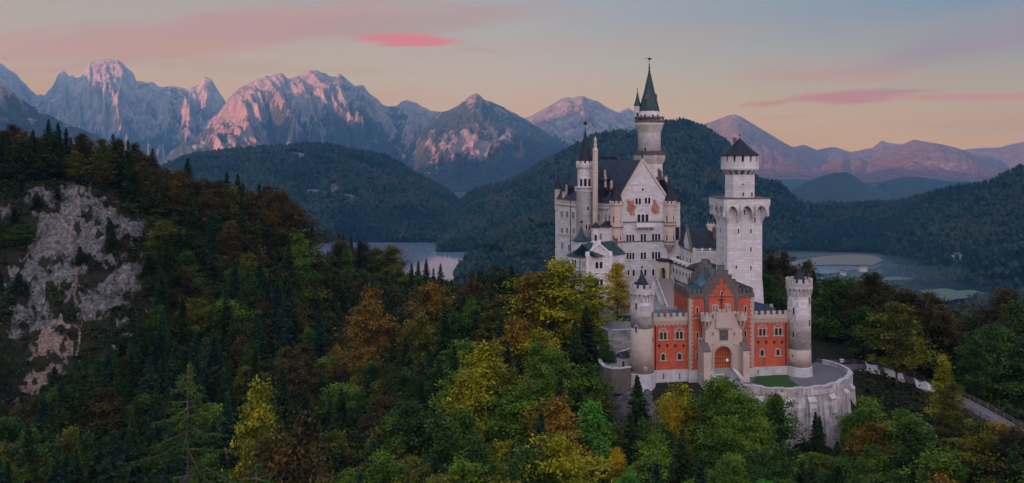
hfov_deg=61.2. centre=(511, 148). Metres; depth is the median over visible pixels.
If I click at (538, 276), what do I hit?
broadleaf tree
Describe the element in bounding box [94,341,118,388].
spruce tree
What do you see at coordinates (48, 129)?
spruce tree
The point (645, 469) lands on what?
broadleaf tree
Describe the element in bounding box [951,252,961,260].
house
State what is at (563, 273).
broadleaf tree
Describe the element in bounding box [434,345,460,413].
spruce tree
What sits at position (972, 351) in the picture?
broadleaf tree
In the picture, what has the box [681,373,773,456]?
broadleaf tree
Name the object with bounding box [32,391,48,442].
spruce tree
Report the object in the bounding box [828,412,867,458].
broadleaf tree
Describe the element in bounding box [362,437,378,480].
spruce tree
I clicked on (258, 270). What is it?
spruce tree
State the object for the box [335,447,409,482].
broadleaf tree
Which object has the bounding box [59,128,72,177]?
spruce tree
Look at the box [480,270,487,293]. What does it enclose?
spruce tree
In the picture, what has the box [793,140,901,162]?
mountain
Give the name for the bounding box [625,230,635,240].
window
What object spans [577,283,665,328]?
courtyard paving
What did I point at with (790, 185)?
land
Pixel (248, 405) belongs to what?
broadleaf tree
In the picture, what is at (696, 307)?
window
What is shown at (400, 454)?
broadleaf tree
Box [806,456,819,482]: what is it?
spruce tree
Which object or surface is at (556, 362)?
broadleaf tree
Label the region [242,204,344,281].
broadleaf tree
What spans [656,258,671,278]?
stair portal
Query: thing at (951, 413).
broadleaf tree
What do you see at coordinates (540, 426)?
spruce tree
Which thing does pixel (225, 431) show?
spruce tree
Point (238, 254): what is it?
broadleaf tree
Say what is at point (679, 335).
window
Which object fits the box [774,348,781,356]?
window
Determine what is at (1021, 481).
broadleaf tree
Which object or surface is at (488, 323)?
broadleaf tree
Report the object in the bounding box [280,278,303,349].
spruce tree
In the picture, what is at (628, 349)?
terrace wall
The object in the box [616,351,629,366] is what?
guard hut
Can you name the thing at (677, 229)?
window
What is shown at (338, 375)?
broadleaf tree
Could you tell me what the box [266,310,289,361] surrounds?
spruce tree
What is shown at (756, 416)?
broadleaf tree
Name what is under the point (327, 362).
broadleaf tree
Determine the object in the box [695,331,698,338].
window
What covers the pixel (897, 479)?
broadleaf tree
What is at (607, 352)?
broadleaf tree
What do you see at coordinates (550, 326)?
spruce tree
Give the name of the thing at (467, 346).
broadleaf tree
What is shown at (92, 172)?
spruce tree
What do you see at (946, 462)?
broadleaf tree
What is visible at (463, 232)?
forest
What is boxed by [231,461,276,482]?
spruce tree
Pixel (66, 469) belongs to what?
spruce tree
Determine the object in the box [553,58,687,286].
palace
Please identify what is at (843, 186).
hill
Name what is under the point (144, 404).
broadleaf tree
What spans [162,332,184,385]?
spruce tree
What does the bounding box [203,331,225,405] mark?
spruce tree
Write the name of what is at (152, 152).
spruce tree
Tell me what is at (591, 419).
broadleaf tree
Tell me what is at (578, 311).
broadleaf tree
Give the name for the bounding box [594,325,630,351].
court wall
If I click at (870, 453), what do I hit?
broadleaf tree
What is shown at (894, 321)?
broadleaf tree
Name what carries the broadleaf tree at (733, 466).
on the ground at (68, 232)
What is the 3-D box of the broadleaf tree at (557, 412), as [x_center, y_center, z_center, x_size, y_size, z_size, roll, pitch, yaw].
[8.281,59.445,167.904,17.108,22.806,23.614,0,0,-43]
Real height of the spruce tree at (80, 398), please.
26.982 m
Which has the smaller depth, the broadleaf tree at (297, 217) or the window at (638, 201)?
the window at (638, 201)
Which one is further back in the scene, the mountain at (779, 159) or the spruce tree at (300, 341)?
the mountain at (779, 159)
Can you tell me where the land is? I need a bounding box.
[452,180,981,285]
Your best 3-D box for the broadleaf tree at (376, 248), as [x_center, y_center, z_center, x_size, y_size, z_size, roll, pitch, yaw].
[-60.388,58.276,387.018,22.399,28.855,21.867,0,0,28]
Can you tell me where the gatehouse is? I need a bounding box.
[629,259,812,391]
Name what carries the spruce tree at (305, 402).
on the ground at (68, 232)
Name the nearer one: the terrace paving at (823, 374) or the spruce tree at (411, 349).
the terrace paving at (823, 374)
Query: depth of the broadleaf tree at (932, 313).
217.48 m
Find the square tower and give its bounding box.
[708,134,771,303]
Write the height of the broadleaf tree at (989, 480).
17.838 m
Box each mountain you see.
[0,59,225,159]
[0,85,124,181]
[156,70,441,166]
[408,93,566,191]
[524,96,635,146]
[618,108,633,119]
[703,114,825,179]
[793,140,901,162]
[809,140,1006,181]
[963,142,1023,171]
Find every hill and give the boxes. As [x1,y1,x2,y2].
[189,149,448,242]
[442,123,784,251]
[452,219,551,287]
[755,182,1023,265]
[791,172,909,204]
[876,177,972,195]
[881,252,1023,316]
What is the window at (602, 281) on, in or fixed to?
in the bower
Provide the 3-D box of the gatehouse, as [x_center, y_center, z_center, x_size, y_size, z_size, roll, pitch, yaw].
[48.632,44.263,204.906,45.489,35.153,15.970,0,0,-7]
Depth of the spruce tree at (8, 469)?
157.71 m
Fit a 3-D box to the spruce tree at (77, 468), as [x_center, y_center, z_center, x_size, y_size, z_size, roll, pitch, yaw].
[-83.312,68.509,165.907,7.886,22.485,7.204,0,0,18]
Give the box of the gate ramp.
[714,368,739,381]
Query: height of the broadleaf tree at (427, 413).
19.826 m
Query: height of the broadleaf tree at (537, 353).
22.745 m
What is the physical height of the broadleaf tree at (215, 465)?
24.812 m
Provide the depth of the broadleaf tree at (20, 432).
197.17 m
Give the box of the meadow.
[788,254,882,265]
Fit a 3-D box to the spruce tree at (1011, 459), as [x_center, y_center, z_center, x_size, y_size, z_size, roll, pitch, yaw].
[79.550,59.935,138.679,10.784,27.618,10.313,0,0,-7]
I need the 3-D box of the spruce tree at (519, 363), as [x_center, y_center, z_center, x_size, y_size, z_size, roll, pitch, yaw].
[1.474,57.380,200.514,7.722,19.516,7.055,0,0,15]
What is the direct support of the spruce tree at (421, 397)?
on the ground at (68, 232)
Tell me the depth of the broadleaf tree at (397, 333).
269.20 m
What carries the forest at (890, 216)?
on the hill at (831, 247)
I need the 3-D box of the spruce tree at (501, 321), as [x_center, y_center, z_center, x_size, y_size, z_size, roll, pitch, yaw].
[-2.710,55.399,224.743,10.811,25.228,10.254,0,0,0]
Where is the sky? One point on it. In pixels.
(847, 75)
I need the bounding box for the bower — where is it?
[567,217,625,301]
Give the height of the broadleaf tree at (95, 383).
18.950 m
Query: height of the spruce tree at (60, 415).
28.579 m
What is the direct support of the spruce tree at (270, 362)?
on the ground at (68, 232)
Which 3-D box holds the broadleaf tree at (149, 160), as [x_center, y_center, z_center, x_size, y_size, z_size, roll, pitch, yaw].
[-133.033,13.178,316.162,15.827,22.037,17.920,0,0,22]
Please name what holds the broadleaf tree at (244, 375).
on the ground at (68, 232)
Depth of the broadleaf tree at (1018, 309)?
224.54 m
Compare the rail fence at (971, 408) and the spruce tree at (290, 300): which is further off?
the spruce tree at (290, 300)
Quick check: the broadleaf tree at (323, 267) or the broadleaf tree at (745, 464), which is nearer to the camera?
the broadleaf tree at (745, 464)
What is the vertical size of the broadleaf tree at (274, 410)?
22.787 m
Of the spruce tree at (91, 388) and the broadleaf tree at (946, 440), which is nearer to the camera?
the broadleaf tree at (946, 440)
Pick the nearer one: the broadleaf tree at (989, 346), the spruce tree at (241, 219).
the broadleaf tree at (989, 346)
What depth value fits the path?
193.40 m
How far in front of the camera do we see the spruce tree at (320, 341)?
267.54 m
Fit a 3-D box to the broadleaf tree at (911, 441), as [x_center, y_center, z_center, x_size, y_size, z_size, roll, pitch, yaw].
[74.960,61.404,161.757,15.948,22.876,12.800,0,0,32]
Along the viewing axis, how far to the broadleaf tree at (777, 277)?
298.72 m
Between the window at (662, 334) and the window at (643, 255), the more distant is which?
the window at (643, 255)
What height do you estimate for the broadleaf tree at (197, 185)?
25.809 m
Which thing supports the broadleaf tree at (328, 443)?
on the ground at (68, 232)
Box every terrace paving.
[603,358,629,366]
[744,362,846,386]
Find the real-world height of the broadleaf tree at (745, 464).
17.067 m
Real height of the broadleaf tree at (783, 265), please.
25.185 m
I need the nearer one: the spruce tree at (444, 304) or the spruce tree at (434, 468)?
the spruce tree at (434, 468)
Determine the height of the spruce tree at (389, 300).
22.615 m
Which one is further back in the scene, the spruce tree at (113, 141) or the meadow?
the meadow
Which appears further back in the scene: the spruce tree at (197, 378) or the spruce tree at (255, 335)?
the spruce tree at (255, 335)
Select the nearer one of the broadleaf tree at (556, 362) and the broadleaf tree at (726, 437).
the broadleaf tree at (726, 437)
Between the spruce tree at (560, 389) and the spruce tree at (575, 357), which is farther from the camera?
the spruce tree at (575, 357)
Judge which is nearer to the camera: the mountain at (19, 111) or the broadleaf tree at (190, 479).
the broadleaf tree at (190, 479)
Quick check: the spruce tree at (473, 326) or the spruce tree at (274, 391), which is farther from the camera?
the spruce tree at (473, 326)
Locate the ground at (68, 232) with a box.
[0,180,1023,479]
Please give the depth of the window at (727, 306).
201.17 m
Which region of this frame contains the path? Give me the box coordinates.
[842,364,1023,430]
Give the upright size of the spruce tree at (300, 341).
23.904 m
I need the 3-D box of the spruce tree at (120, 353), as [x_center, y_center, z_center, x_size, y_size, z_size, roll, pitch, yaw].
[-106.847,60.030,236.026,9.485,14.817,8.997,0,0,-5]
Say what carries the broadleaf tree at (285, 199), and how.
on the ground at (68, 232)
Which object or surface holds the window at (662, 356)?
in the gatehouse
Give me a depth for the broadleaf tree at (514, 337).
205.85 m
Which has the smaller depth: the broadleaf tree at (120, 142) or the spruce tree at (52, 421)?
the spruce tree at (52, 421)
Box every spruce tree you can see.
[0,400,5,422]
[0,453,8,482]
[1,271,28,292]
[3,207,20,232]
[5,458,13,482]
[9,421,47,482]
[10,448,24,478]
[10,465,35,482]
[17,130,46,178]
[28,191,45,209]
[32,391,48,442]
[36,400,60,450]
[40,119,54,177]
[41,366,64,394]
[44,131,73,179]
[44,448,64,482]
[47,123,71,175]
[49,181,65,202]
[49,383,75,446]
[54,383,73,429]
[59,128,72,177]
[59,453,77,482]
[68,383,94,438]
[70,245,88,265]
[71,447,87,482]
[78,422,108,482]
[79,380,105,436]
[83,150,97,184]
[91,429,136,482]
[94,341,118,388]
[95,133,125,185]
[97,349,116,431]
[101,228,121,253]
[104,217,115,233]
[111,151,126,194]
[114,151,143,206]
[114,341,127,366]
[121,417,146,479]
[121,432,141,482]
[124,139,133,183]
[130,358,164,416]
[130,362,235,482]
[133,254,156,281]
[136,303,154,351]
[141,148,165,207]
[141,316,181,376]
[142,440,172,482]
[143,407,164,474]
[150,354,160,392]
[160,349,185,418]
[161,345,186,416]
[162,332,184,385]
[162,421,189,482]
[163,391,175,426]
[167,226,180,259]
[170,293,192,360]
[172,463,180,482]
[177,158,196,221]
[179,403,204,452]
[182,330,216,404]
[182,424,204,474]
[183,356,210,411]
[198,418,228,482]
[200,204,221,262]
[201,308,220,361]
[201,468,214,482]
[202,343,216,392]
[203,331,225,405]
[211,289,245,367]
[217,397,242,464]
[220,173,231,219]
[220,436,242,482]
[225,204,257,268]
[226,260,250,323]
[226,391,242,435]
[228,174,247,244]
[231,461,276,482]
[236,257,249,306]
[239,341,269,413]
[248,312,268,372]
[249,258,270,319]
[251,303,267,353]
[253,182,261,221]
[261,278,294,360]
[263,272,288,338]
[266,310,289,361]
[267,353,273,387]
[268,415,283,440]
[269,367,295,433]
[271,271,286,317]
[271,378,278,403]
[276,411,290,438]
[280,238,302,301]
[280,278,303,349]
[284,401,297,439]
[295,336,311,397]
[296,387,321,455]
[310,313,330,367]
[311,374,327,418]
[313,309,328,352]
[317,270,333,332]
[319,397,334,452]
[324,292,343,349]
[324,387,359,465]
[330,244,344,294]
[330,443,349,482]
[338,287,350,323]
[349,235,352,266]
[351,239,366,287]
[354,304,363,336]
[354,471,363,482]
[357,378,372,452]
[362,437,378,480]
[381,327,401,386]
[386,290,395,336]
[388,335,419,408]
[401,333,415,365]
[403,269,415,302]
[415,260,421,277]
[416,376,429,419]
[418,348,435,392]
[420,414,439,460]
[421,358,448,417]
[422,259,430,279]
[429,454,440,480]
[432,306,451,366]
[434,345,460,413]
[435,263,446,284]
[437,301,446,339]
[439,279,445,298]
[458,293,466,325]
[458,323,466,342]
[465,309,480,342]
[473,268,483,296]
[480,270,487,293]
[488,273,496,295]
[493,265,517,327]
[493,313,505,343]
[493,322,504,377]
[499,343,516,396]
[503,444,516,479]
[510,276,519,314]
[514,354,526,382]
[530,409,548,448]
[546,315,566,363]
[550,374,577,441]
[558,318,586,397]
[565,305,605,369]
[570,382,597,472]
[612,375,655,474]
[617,409,641,482]
[649,460,661,482]
[664,427,697,482]
[694,461,706,482]
[793,460,807,482]
[805,412,824,455]
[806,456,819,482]
[809,416,830,455]
[811,270,818,313]
[814,460,824,482]
[829,441,849,477]
[908,466,917,482]
[949,440,959,462]
[998,436,1023,482]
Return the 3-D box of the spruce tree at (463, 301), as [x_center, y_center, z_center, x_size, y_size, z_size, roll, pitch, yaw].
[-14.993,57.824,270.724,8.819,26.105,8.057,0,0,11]
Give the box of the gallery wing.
[670,256,715,285]
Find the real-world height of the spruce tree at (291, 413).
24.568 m
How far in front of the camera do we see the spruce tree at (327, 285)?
322.73 m
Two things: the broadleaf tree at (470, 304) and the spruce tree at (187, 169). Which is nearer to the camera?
the broadleaf tree at (470, 304)
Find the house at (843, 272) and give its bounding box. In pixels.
[840,269,846,275]
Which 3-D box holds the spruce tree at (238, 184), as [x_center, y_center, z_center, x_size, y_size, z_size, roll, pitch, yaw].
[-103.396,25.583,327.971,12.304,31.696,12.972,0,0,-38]
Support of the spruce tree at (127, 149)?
on the ground at (68, 232)
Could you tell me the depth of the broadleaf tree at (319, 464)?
191.26 m
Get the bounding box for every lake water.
[305,243,468,284]
[762,255,888,274]
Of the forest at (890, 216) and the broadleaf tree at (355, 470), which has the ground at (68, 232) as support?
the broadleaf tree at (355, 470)
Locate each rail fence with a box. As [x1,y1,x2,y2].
[817,359,1023,426]
[857,364,1000,424]
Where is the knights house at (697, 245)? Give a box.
[678,222,715,267]
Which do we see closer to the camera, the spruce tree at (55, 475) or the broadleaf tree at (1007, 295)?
the spruce tree at (55, 475)
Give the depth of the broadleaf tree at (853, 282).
250.96 m
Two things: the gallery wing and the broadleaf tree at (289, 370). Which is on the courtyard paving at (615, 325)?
the gallery wing
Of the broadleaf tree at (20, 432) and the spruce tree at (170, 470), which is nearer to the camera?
the spruce tree at (170, 470)
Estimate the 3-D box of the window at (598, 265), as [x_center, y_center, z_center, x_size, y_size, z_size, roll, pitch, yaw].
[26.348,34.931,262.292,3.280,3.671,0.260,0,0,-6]
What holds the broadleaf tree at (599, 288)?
on the ground at (68, 232)
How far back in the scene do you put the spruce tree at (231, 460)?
168.87 m
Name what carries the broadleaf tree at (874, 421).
on the ground at (68, 232)
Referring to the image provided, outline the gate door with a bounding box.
[715,346,729,367]
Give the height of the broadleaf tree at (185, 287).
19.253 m
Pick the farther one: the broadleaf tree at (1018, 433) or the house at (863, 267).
the house at (863, 267)
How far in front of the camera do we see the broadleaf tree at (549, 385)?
180.77 m
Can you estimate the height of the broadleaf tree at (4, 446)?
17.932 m
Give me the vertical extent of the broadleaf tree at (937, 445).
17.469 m
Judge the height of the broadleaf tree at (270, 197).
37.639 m
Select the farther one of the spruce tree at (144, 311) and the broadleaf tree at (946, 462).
the spruce tree at (144, 311)
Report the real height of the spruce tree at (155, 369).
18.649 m
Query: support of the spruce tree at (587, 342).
on the ground at (68, 232)
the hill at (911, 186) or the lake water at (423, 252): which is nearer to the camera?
the lake water at (423, 252)
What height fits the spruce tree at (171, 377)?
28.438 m
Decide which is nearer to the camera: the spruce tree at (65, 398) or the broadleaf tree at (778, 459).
the broadleaf tree at (778, 459)
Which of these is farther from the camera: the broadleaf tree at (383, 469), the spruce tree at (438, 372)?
the spruce tree at (438, 372)
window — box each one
[594,257,603,269]
[596,275,604,285]
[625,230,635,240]
[625,248,635,259]
[634,195,641,204]
[636,208,649,222]
[639,231,646,240]
[639,249,646,259]
[643,194,651,204]
[651,229,661,241]
[651,247,661,259]
[658,328,668,340]
[659,352,666,361]
[674,327,684,339]
[675,227,679,239]
[675,352,683,360]
[695,306,698,313]
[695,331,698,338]
[712,304,718,311]
[725,303,730,310]
[757,325,767,336]
[758,348,765,356]
[772,324,783,335]
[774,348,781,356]
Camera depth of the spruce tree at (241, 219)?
306.55 m
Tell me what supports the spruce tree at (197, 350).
on the ground at (68, 232)
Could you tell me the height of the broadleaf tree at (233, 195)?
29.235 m
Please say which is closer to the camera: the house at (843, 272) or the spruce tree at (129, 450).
the spruce tree at (129, 450)
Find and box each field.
[884,276,912,279]
[921,288,987,300]
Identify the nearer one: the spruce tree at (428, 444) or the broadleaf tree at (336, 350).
the spruce tree at (428, 444)
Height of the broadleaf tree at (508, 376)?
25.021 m
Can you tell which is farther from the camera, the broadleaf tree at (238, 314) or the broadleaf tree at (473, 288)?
the broadleaf tree at (473, 288)
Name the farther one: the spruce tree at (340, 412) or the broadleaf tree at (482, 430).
the spruce tree at (340, 412)
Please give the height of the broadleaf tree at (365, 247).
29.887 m
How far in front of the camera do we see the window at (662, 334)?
200.44 m
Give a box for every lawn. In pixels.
[613,315,630,320]
[753,375,799,387]
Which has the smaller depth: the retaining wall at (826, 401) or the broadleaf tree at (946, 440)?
the broadleaf tree at (946, 440)
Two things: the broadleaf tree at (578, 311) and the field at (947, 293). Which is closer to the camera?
the broadleaf tree at (578, 311)
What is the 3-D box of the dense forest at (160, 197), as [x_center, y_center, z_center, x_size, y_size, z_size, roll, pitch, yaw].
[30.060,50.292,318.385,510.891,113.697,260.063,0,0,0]
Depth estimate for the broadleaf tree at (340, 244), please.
370.83 m
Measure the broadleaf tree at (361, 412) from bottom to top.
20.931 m
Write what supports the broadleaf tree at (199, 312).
on the ground at (68, 232)
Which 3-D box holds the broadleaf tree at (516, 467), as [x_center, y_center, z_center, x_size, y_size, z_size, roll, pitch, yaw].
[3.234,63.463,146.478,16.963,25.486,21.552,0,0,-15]
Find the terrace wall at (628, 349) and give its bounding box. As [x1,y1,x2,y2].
[611,348,629,357]
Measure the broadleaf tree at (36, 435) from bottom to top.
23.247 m
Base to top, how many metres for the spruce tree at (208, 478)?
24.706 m
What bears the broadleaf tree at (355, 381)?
on the ground at (68, 232)
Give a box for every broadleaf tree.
[0,129,23,162]
[0,414,35,464]
[0,440,15,462]
[1,394,29,421]
[1,424,55,462]
[2,224,41,247]
[4,123,29,177]
[10,422,41,445]
[12,130,30,170]
[12,439,84,478]
[13,393,50,427]
[16,449,51,482]
[18,384,78,424]
[52,424,84,465]
[57,150,88,177]
[65,132,94,179]
[70,384,131,437]
[70,426,100,478]
[72,370,100,398]
[76,145,89,178]
[83,435,143,468]
[87,356,104,388]
[88,138,119,181]
[88,158,118,182]
[107,136,126,179]
[117,391,153,444]
[128,151,164,191]
[129,141,143,183]
[133,155,167,204]
[138,220,185,259]
[139,304,177,360]
[139,409,210,458]
[164,169,203,217]
[164,179,183,219]
[166,265,205,311]
[169,297,215,341]
[171,248,213,301]
[173,174,221,229]
[186,178,224,238]
[189,450,226,482]
[189,466,198,482]
[191,298,263,344]
[196,179,236,229]
[196,402,246,436]
[200,403,240,457]
[209,365,273,411]
[210,217,252,270]
[211,266,267,315]
[213,419,338,482]
[219,184,244,227]
[219,251,257,274]
[219,334,266,393]
[219,374,282,482]
[225,251,278,304]
[232,188,267,251]
[232,343,252,401]
[238,396,282,439]
[240,397,253,423]
[241,357,327,416]
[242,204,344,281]
[245,188,300,262]
[249,183,280,252]
[251,403,341,482]
[254,190,315,257]
[265,346,326,393]
[267,348,285,371]
[270,203,297,257]
[282,232,331,307]
[290,438,330,477]
[295,326,328,363]
[295,343,330,394]
[297,382,373,451]
[304,254,344,303]
[312,355,352,393]
[313,362,361,406]
[318,428,356,464]
[319,345,388,388]
[320,429,360,476]
[323,239,370,288]
[327,464,364,482]
[328,343,347,365]
[331,252,366,290]
[333,283,398,368]
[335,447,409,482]
[340,247,355,297]
[340,330,359,358]
[341,374,365,409]
[344,394,408,462]
[345,399,374,451]
[351,441,424,472]
[352,242,384,280]
[352,321,418,360]
[352,421,398,475]
[353,359,388,395]
[360,424,423,467]
[361,400,437,462]
[365,246,389,282]
[367,243,421,299]
[368,377,391,408]
[386,311,440,386]
[388,456,439,482]
[391,366,418,405]
[399,281,459,337]
[405,408,461,475]
[412,470,460,482]
[414,368,490,454]
[415,409,433,458]
[417,362,448,412]
[424,310,481,349]
[424,338,464,384]
[424,369,502,457]
[429,405,497,482]
[435,454,490,482]
[439,279,500,311]
[443,339,479,384]
[447,339,509,448]
[460,296,482,342]
[460,446,504,482]
[473,417,491,457]
[474,308,497,347]
[476,365,536,455]
[476,382,542,453]
[479,470,515,482]
[487,256,629,351]
[487,439,522,477]
[488,315,533,379]
[488,443,561,482]
[490,308,515,341]
[490,412,568,465]
[498,268,572,347]
[500,473,525,482]
[502,326,567,381]
[503,270,546,355]
[507,428,625,482]
[518,393,607,481]
[519,348,612,407]
[520,340,560,410]
[531,369,584,444]
[558,307,602,343]
[562,453,600,481]
[570,362,622,443]
[570,397,616,482]
[583,277,613,322]
[587,385,621,466]
[592,326,612,353]
[592,344,616,363]
[599,446,625,482]
[600,261,633,316]
[600,422,623,482]
[604,448,674,482]
[612,466,640,482]
[629,424,672,482]
[632,415,654,459]
[640,419,680,478]
[647,380,711,456]
[651,393,678,437]
[663,396,691,467]
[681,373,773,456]
[688,411,725,466]
[688,447,716,480]
[690,385,791,464]
[693,452,759,482]
[702,410,760,482]
[705,455,757,482]
[728,402,782,472]
[740,445,788,480]
[748,476,773,482]
[749,440,798,482]
[758,389,810,464]
[762,250,779,275]
[762,273,786,313]
[764,273,786,310]
[767,248,800,285]
[779,274,785,305]
[781,274,859,343]
[787,452,860,482]
[790,455,833,482]
[812,275,861,341]
[818,270,899,328]
[820,456,885,482]
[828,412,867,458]
[829,395,897,467]
[832,421,907,476]
[833,417,893,434]
[842,302,884,356]
[849,301,957,384]
[851,287,938,367]
[854,443,897,482]
[857,407,941,481]
[871,295,932,354]
[875,415,938,482]
[884,465,907,482]
[893,441,995,482]
[903,308,969,366]
[914,290,963,368]
[916,308,968,380]
[918,427,947,479]
[924,352,961,434]
[925,467,960,482]
[929,379,974,436]
[930,324,1023,409]
[937,437,968,462]
[939,411,1020,472]
[945,285,1023,340]
[948,332,996,399]
[950,419,1010,482]
[955,324,1023,388]
[960,313,987,333]
[961,422,1023,482]
[974,474,1002,482]
[975,299,1023,377]
[1002,471,1023,482]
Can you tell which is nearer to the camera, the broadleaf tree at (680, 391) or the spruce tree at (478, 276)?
the broadleaf tree at (680, 391)
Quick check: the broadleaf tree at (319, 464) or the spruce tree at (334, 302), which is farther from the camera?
the spruce tree at (334, 302)
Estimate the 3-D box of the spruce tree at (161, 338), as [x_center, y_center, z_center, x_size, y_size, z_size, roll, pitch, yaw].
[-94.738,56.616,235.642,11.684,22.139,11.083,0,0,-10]
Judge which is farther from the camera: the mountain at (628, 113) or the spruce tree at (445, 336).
the mountain at (628, 113)
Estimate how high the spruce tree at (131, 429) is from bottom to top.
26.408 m
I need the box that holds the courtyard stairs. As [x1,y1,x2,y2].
[651,275,674,309]
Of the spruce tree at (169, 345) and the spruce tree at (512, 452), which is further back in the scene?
the spruce tree at (169, 345)
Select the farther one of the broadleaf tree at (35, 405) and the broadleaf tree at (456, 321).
the broadleaf tree at (456, 321)
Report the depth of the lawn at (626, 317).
235.28 m
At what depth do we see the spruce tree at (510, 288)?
245.64 m
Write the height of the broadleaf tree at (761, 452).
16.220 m
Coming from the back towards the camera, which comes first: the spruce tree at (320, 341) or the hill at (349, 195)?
the hill at (349, 195)
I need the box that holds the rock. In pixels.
[884,367,904,382]
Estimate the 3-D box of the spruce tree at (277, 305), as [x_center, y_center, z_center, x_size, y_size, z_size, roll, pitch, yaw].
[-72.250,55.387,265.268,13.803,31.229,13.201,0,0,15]
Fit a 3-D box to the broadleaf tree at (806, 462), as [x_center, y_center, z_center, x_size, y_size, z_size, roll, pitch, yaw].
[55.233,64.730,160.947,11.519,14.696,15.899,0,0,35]
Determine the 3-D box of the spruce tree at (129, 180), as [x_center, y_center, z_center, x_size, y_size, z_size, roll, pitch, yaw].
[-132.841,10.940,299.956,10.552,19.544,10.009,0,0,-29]
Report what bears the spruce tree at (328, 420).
on the ground at (68, 232)
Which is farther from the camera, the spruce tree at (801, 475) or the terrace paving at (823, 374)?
the terrace paving at (823, 374)
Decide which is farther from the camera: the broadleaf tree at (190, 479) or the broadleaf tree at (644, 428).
the broadleaf tree at (644, 428)
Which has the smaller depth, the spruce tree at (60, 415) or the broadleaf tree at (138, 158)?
the spruce tree at (60, 415)
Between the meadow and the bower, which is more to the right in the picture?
the meadow
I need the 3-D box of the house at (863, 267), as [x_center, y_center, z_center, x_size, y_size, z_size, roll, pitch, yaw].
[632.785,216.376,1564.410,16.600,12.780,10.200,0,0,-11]
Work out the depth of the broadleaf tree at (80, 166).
321.80 m
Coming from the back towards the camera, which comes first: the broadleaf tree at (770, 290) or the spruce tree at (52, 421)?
the broadleaf tree at (770, 290)
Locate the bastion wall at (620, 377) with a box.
[598,358,630,393]
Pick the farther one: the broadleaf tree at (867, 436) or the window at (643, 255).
the window at (643, 255)
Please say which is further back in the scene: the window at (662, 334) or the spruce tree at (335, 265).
the spruce tree at (335, 265)
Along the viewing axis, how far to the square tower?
250.81 m
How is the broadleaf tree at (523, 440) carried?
on the ground at (68, 232)
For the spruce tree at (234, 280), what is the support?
on the ground at (68, 232)
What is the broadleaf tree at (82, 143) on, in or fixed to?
on the ground at (68, 232)
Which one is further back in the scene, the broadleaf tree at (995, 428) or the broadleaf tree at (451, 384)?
the broadleaf tree at (451, 384)
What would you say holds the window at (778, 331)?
in the gatehouse
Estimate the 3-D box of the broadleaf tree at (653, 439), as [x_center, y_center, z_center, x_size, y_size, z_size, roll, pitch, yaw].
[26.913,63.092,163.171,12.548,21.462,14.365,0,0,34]
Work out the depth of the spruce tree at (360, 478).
162.07 m
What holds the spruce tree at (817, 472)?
on the ground at (68, 232)
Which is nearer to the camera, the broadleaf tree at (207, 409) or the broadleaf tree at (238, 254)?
the broadleaf tree at (207, 409)
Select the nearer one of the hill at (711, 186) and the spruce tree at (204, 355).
the spruce tree at (204, 355)
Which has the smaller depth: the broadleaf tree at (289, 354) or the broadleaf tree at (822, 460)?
the broadleaf tree at (822, 460)
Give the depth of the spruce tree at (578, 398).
183.28 m
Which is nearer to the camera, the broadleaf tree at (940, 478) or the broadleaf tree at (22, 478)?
the broadleaf tree at (22, 478)
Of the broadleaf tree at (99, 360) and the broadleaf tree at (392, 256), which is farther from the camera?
the broadleaf tree at (392, 256)
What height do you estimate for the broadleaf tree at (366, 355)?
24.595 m
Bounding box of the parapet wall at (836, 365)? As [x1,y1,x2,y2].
[822,359,852,383]
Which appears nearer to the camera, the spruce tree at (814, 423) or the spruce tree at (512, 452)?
the spruce tree at (512, 452)
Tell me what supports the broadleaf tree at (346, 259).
on the ground at (68, 232)
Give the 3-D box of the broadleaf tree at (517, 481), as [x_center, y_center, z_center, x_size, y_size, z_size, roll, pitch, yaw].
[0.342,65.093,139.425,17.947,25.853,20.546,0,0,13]
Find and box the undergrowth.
[0,172,1023,479]
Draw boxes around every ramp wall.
[700,369,713,386]
[732,369,743,383]
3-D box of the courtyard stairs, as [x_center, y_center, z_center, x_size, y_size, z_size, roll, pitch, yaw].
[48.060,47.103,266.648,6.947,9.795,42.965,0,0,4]
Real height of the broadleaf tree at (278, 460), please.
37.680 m
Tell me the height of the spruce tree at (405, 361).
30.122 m
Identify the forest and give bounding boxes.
[0,133,1023,469]
[141,141,458,241]
[435,117,785,251]
[453,208,554,285]
[755,163,1023,266]
[844,243,1023,321]
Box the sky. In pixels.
[0,0,1023,151]
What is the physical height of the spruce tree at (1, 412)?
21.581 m
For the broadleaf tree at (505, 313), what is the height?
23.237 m
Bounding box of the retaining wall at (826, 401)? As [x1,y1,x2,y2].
[710,371,855,454]
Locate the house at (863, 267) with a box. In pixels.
[857,264,867,271]

